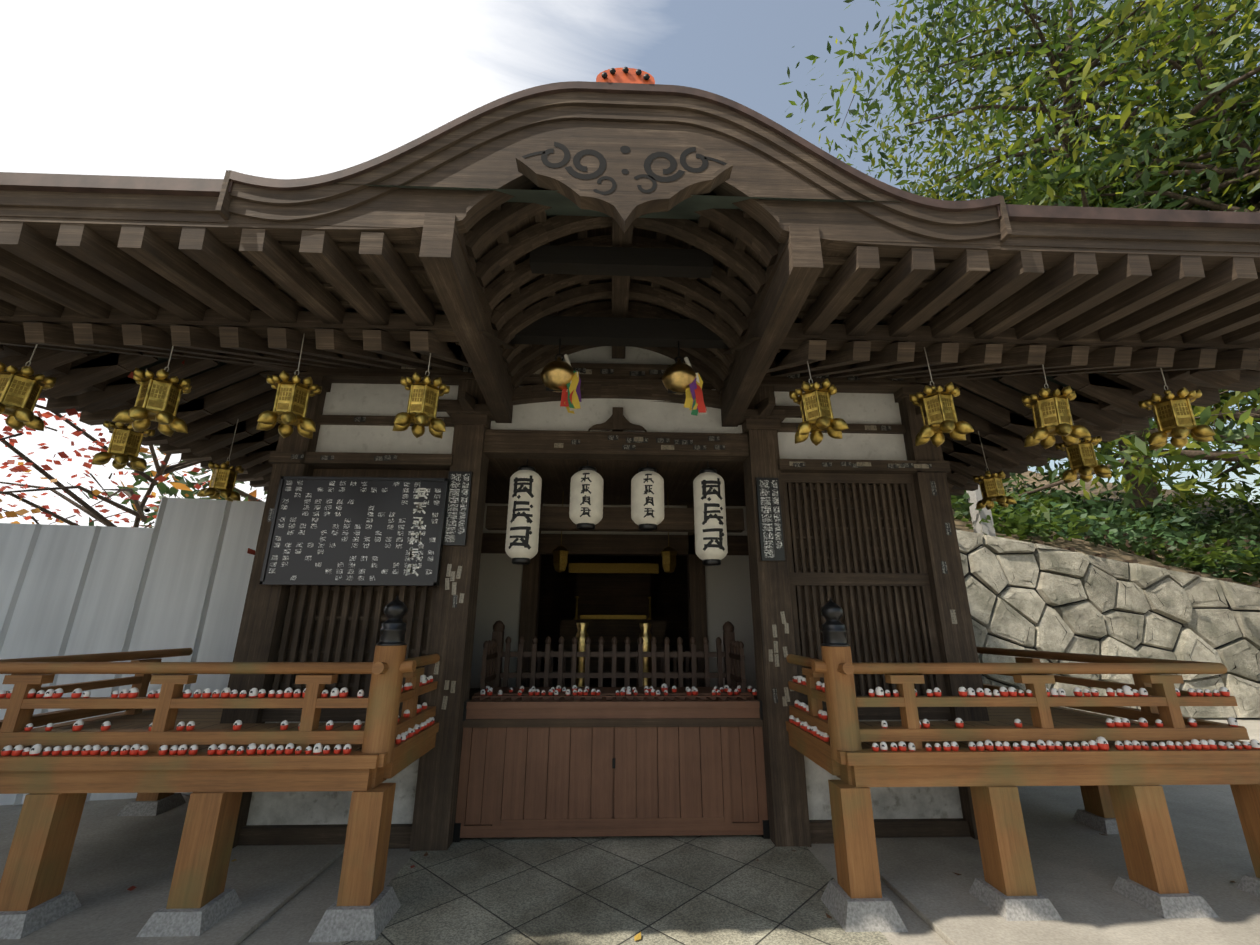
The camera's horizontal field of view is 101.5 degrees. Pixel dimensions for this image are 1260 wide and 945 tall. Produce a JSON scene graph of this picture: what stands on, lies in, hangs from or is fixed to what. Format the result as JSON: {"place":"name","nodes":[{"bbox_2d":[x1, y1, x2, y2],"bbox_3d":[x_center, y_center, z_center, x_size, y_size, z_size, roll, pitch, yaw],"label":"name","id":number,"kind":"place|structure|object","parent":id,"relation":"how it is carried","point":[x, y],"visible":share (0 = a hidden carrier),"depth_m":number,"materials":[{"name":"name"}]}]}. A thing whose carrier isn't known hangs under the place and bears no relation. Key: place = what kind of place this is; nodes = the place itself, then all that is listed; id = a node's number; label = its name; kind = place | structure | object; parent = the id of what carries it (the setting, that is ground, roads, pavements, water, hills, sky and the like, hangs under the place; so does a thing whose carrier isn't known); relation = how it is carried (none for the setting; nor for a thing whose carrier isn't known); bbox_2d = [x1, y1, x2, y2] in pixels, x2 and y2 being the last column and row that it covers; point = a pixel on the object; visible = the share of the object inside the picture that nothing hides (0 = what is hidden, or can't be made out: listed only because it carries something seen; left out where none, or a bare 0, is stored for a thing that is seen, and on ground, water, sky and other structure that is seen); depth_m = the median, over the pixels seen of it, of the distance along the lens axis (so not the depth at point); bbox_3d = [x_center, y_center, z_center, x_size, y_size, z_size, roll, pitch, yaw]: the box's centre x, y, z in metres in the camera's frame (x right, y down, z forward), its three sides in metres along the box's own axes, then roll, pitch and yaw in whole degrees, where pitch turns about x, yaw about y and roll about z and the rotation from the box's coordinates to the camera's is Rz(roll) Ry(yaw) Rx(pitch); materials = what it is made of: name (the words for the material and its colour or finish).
{"place":"outdoors","nodes":[
{"label":"outdoors","id":0,"kind":"place"},
{"bbox_2d":[0,0,1259,527],"label":"sky","id":1,"kind":"structure","parent":0,"point":[205,89],"materials":[{"name":"white"}]},
{"bbox_2d":[127,834,1235,940],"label":"fallen leaves","id":2,"kind":"object","parent":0,"point":[636,937],"depth_m":3.15,"materials":[{"name":"brown plant"}]},
{"bbox_2d":[239,719,1259,944],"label":"ground","id":3,"kind":"structure","parent":0,"point":[296,919],"depth_m":3.02,"materials":[{"name":"concrete"}]},
{"bbox_2d":[0,360,262,554],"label":"red maple tree","id":4,"kind":"object","parent":3,"relation":"on","point":[163,468],"visible":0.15,"depth_m":8.29,"materials":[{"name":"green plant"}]},
{"bbox_2d":[66,445,266,527],"bbox_3d":[-13.192,0.424,21.795,12.441,14.546,13.498,1,-16,-2],"label":"tree","id":5,"kind":"object","parent":3,"relation":"on","point":[182,485],"depth_m":17.11,"materials":[{"name":"green plant"}]},
{"bbox_2d":[337,835,891,944],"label":"stone paving","id":6,"kind":"structure","parent":3,"relation":"on","point":[685,890],"depth_m":3.17,"materials":[{"name":"grey stone"}]},
{"bbox_2d":[453,687,769,841],"bbox_3d":[-0.145,2.476,4.515,2.500,1.000,0.905,1,-16,-2],"label":"offering box","id":7,"kind":"object","parent":6,"relation":"on","point":[589,781],"visible":0.88,"depth_m":4.10,"materials":[{"name":"brown wood"}]},
{"bbox_2d":[0,784,1259,944],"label":"concrete pad","id":8,"kind":"object","parent":3,"relation":"on","point":[1078,868],"depth_m":3.34,"materials":[{"name":"grey concrete"}]},
{"bbox_2d":[0,497,264,805],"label":"construction fence","id":9,"kind":"object","parent":8,"relation":"on","point":[177,576],"visible":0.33,"depth_m":5.20,"materials":[{"name":"white metal"}]},
{"bbox_2d":[0,595,439,941],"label":"veranda","id":10,"kind":"object","parent":8,"relation":"on","point":[365,905],"visible":0.92,"depth_m":3.00,"materials":[{"name":"brown wood"}]},
{"bbox_2d":[220,363,988,851],"bbox_3d":[-0.205,1.536,6.655,6.600,4.000,5.387,1,-16,-2],"label":"wooden frame","id":11,"kind":"object","parent":8,"relation":"on","point":[478,443],"visible":0.6,"depth_m":4.47,"materials":[{"name":"brown wood"}]},
{"bbox_2d":[259,476,448,585],"bbox_3d":[-2.291,0.486,4.341,1.415,0.910,0.062,1,-16,-2],"label":"sign board","id":12,"kind":"object","parent":11,"relation":"attached to","point":[355,531],"visible":0.92,"depth_m":4.31,"materials":[{"name":"black paint"}]},
{"bbox_2d":[406,488,428,575],"bbox_3d":[-1.790,0.492,4.334,0.116,0.751,0.001,1,-16,-2],"label":"sign lettering","id":13,"kind":"object","parent":12,"relation":"attached to","point":[410,567],"visible":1,"depth_m":4.33,"materials":[{"name":"white paint"}]},
{"bbox_2d":[246,383,962,824],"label":"plaster hall walls","id":14,"kind":"structure","parent":11,"relation":"attached to","point":[320,807],"depth_m":4.72,"materials":[{"name":"white paint"}]},
{"bbox_2d":[0,81,1259,498],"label":"karahafu eaves","id":15,"kind":"object","parent":11,"relation":"attached to","point":[458,243],"visible":0.83,"depth_m":3.00,"materials":[{"name":"brown wood"}]},
{"bbox_2d":[0,344,56,430],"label":"hanging lantern","id":16,"kind":"object","parent":15,"relation":"hanging from","point":[20,391],"visible":1,"depth_m":3.06,"materials":[{"name":"gold metal"}]},
{"bbox_2d":[91,368,155,471],"bbox_3d":[-3.837,-0.422,3.975,0.325,0.807,0.326,1,-16,-2],"label":"hanging lantern","id":17,"kind":"object","parent":15,"relation":"hanging from","point":[125,443],"visible":0.85,"depth_m":3.85,"materials":[{"name":"gold metal"}]},
{"bbox_2d":[112,346,191,436],"bbox_3d":[-2.859,-0.582,3.163,0.308,0.659,0.335,1,-16,-2],"label":"hanging lantern","id":18,"kind":"object","parent":15,"relation":"hanging from","point":[158,398],"visible":1,"depth_m":3.07,"materials":[{"name":"gold metal"}]},
{"bbox_2d":[197,419,243,501],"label":"hanging lantern","id":19,"kind":"object","parent":15,"relation":"hanging from","point":[223,479],"visible":1,"depth_m":4.86,"materials":[{"name":"gold metal"}]},
{"bbox_2d":[256,333,321,438],"bbox_3d":[-2.073,-0.568,3.195,0.336,0.663,0.305,1,-16,-2],"label":"hanging lantern","id":20,"kind":"object","parent":15,"relation":"hanging from","point":[291,403],"visible":1,"depth_m":3.10,"materials":[{"name":"gold metal"}]},
{"bbox_2d":[392,353,449,438],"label":"hanging lantern","id":21,"kind":"object","parent":15,"relation":"hanging from","point":[422,406],"visible":0.98,"depth_m":3.14,"materials":[{"name":"gold metal"}]},
{"bbox_2d":[540,339,581,413],"bbox_3d":[-0.526,-0.748,3.949,0.323,0.646,0.278,1,-16,-2],"label":"bell","id":22,"kind":"object","parent":15,"relation":"hanging from","point":[559,374],"visible":1,"depth_m":3.86,"materials":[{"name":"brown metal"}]},
{"bbox_2d":[516,133,732,232],"bbox_3d":[-0.026,-1.462,2.591,1.090,0.550,0.082,1,-16,-2],"label":"carved gable ornament","id":23,"kind":"object","parent":15,"relation":"attached to","point":[624,181],"visible":1,"depth_m":2.58,"materials":[{"name":"brown wood"}]},
{"bbox_2d":[596,67,654,83],"bbox_3d":[-0.031,-2.134,2.993,0.320,0.185,0.424,1,-16,-2],"label":"roof ornament","id":24,"kind":"object","parent":15,"relation":"attached to","point":[625,75],"visible":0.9,"depth_m":2.80,"materials":[{"name":"orange metal"}]},
{"bbox_2d":[662,341,706,415],"bbox_3d":[0.400,-0.736,3.968,0.319,0.653,0.278,-11,-20,35],"label":"bell","id":25,"kind":"object","parent":15,"relation":"hanging from","point":[679,377],"visible":1,"depth_m":3.88,"materials":[{"name":"brown metal"}]},
{"bbox_2d":[789,361,847,445],"bbox_3d":[1.183,-0.532,3.274,0.320,0.666,0.330,1,-16,-2],"label":"hanging lantern","id":26,"kind":"object","parent":15,"relation":"hanging from","point":[813,401],"visible":1,"depth_m":3.19,"materials":[{"name":"gold metal"}]},
{"bbox_2d":[909,347,973,446],"bbox_3d":[1.977,-0.520,3.329,0.331,0.654,0.319,1,-16,-2],"label":"hanging lantern","id":27,"kind":"object","parent":15,"relation":"hanging from","point":[938,410],"visible":1,"depth_m":3.23,"materials":[{"name":"gold metal"}]},
{"bbox_2d":[973,431,1016,509],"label":"hanging lantern","id":28,"kind":"object","parent":15,"relation":"hanging from","point":[991,487],"visible":1,"depth_m":5.07,"materials":[{"name":"gold metal"}]},
{"bbox_2d":[1022,365,1090,448],"bbox_3d":[2.727,-0.503,3.378,0.333,0.654,0.315,1,-16,-2],"label":"hanging lantern","id":29,"kind":"object","parent":15,"relation":"hanging from","point":[1052,416],"visible":1,"depth_m":3.28,"materials":[{"name":"gold metal"}]},
{"bbox_2d":[1055,386,1111,483],"bbox_3d":[3.641,-0.331,4.206,0.327,0.803,0.325,1,-16,-2],"label":"hanging lantern","id":30,"kind":"object","parent":15,"relation":"hanging from","point":[1082,459],"visible":0.85,"depth_m":4.09,"materials":[{"name":"gold metal"}]},
{"bbox_2d":[1138,368,1215,449],"bbox_3d":[3.555,-0.495,3.406,0.323,0.647,0.328,1,-16,-2],"label":"hanging lantern","id":31,"kind":"object","parent":15,"relation":"hanging from","point":[1174,418],"visible":1,"depth_m":3.31,"materials":[{"name":"gold metal"}]},
{"bbox_2d":[462,458,762,727],"bbox_3d":[-0.240,1.803,7.575,5.890,4.000,6.400,1,-16,-2],"label":"hall interior","id":32,"kind":"object","parent":8,"relation":"on","point":[618,574],"visible":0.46,"depth_m":6.49,"materials":[{"name":"brown wood"}]},
{"bbox_2d":[505,459,541,564],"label":"paper lantern","id":33,"kind":"object","parent":32,"relation":"in","point":[522,529],"visible":1,"depth_m":4.61,"materials":[{"name":"white paper"}]},
{"bbox_2d":[569,459,603,530],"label":"paper lantern","id":34,"kind":"object","parent":32,"relation":"in","point":[586,499],"visible":1,"depth_m":4.67,"materials":[{"name":"white paper"}]},
{"bbox_2d":[267,366,956,709],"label":"paper stickers","id":35,"kind":"object","parent":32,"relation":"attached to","point":[786,698],"visible":0.79,"depth_m":4.68,"materials":[{"name":"white paper"}]},
{"bbox_2d":[480,620,745,692],"bbox_3d":[-0.167,1.948,5.368,2.494,0.770,1.340,1,-16,-2],"label":"fence and vases","id":36,"kind":"object","parent":32,"relation":"in","point":[581,674],"visible":0.79,"depth_m":5.22,"materials":[{"name":"brown wood"}]},
{"bbox_2d":[443,471,784,560],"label":"signs","id":37,"kind":"object","parent":32,"relation":"attached to","point":[768,509],"visible":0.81,"depth_m":4.49,"materials":[{"name":"black paint"}]},
{"bbox_2d":[514,346,715,400],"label":"wall","id":38,"kind":"structure","parent":32,"relation":"attached to","point":[633,355],"depth_m":5.07,"materials":[{"name":"white paint"}]},
{"bbox_2d":[631,460,663,531],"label":"paper lantern","id":39,"kind":"object","parent":32,"relation":"in","point":[647,498],"visible":1,"depth_m":4.69,"materials":[{"name":"white paper"}]},
{"bbox_2d":[693,461,727,565],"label":"paper lantern","id":40,"kind":"object","parent":32,"relation":"in","point":[711,546],"visible":1,"depth_m":4.67,"materials":[{"name":"white paper"}]},
{"bbox_2d":[786,597,1259,931],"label":"veranda","id":41,"kind":"object","parent":8,"relation":"on","point":[1123,795],"visible":0.85,"depth_m":3.18,"materials":[{"name":"brown wood"}]},
{"bbox_2d":[0,675,1259,755],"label":"daruma dolls","id":42,"kind":"object","parent":41,"relation":"on","point":[1100,743],"visible":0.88,"depth_m":3.19,"materials":[{"name":"red ceramic"}]},
{"bbox_2d":[956,530,1259,718],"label":"stone retaining wall","id":43,"kind":"structure","parent":3,"relation":"on","point":[1022,595],"depth_m":9.65,"materials":[{"name":"grey stone"}]},
{"bbox_2d":[952,470,1259,584],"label":"hillside terrain","id":44,"kind":"structure","parent":0,"point":[1084,547],"depth_m":12.47,"materials":[{"name":"green plant"}]},
{"bbox_2d":[911,189,924,194],"bbox_3d":[9.766,-4.092,15.647,5.599,9.520,4.513,1,-16,-2],"label":"pine tree","id":45,"kind":"object","parent":44,"relation":"on","point":[917,193],"visible":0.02,"depth_m":14.49,"materials":[{"name":"green plant"}]},
{"bbox_2d":[779,0,1259,507],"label":"tree","id":46,"kind":"object","parent":44,"relation":"on","point":[1068,67],"visible":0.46,"depth_m":15.93,"materials":[{"name":"green plant"}]},
{"bbox_2d":[918,91,1236,207],"bbox_3d":[13.691,-5.730,19.117,12.086,11.071,12.008,-11,-20,33],"label":"hill tree","id":47,"kind":"object","parent":44,"relation":"on","point":[1028,172],"depth_m":16.23,"materials":[{"name":"green plant"}]},
{"bbox_2d":[913,0,1259,546],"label":"tree","id":48,"kind":"object","parent":44,"relation":"on","point":[1246,456],"visible":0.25,"depth_m":13.91,"materials":[{"name":"green plant"}]},
{"bbox_2d":[951,481,1259,584],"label":"hillside shrubs","id":49,"kind":"object","parent":44,"relation":"on","point":[1067,519],"visible":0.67,"depth_m":11.47,"materials":[{"name":"green plant"}]},
{"bbox_2d":[966,485,1259,587],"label":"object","id":50,"kind":"object","parent":44,"relation":"on","point":[983,528],"visible":0.23,"depth_m":10.71,"materials":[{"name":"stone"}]},
{"bbox_2d":[1005,20,1259,470],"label":"hill tree","id":51,"kind":"object","parent":44,"relation":"on","point":[1243,194],"depth_m":15.64,"materials":[{"name":"green plant"}]}
]}

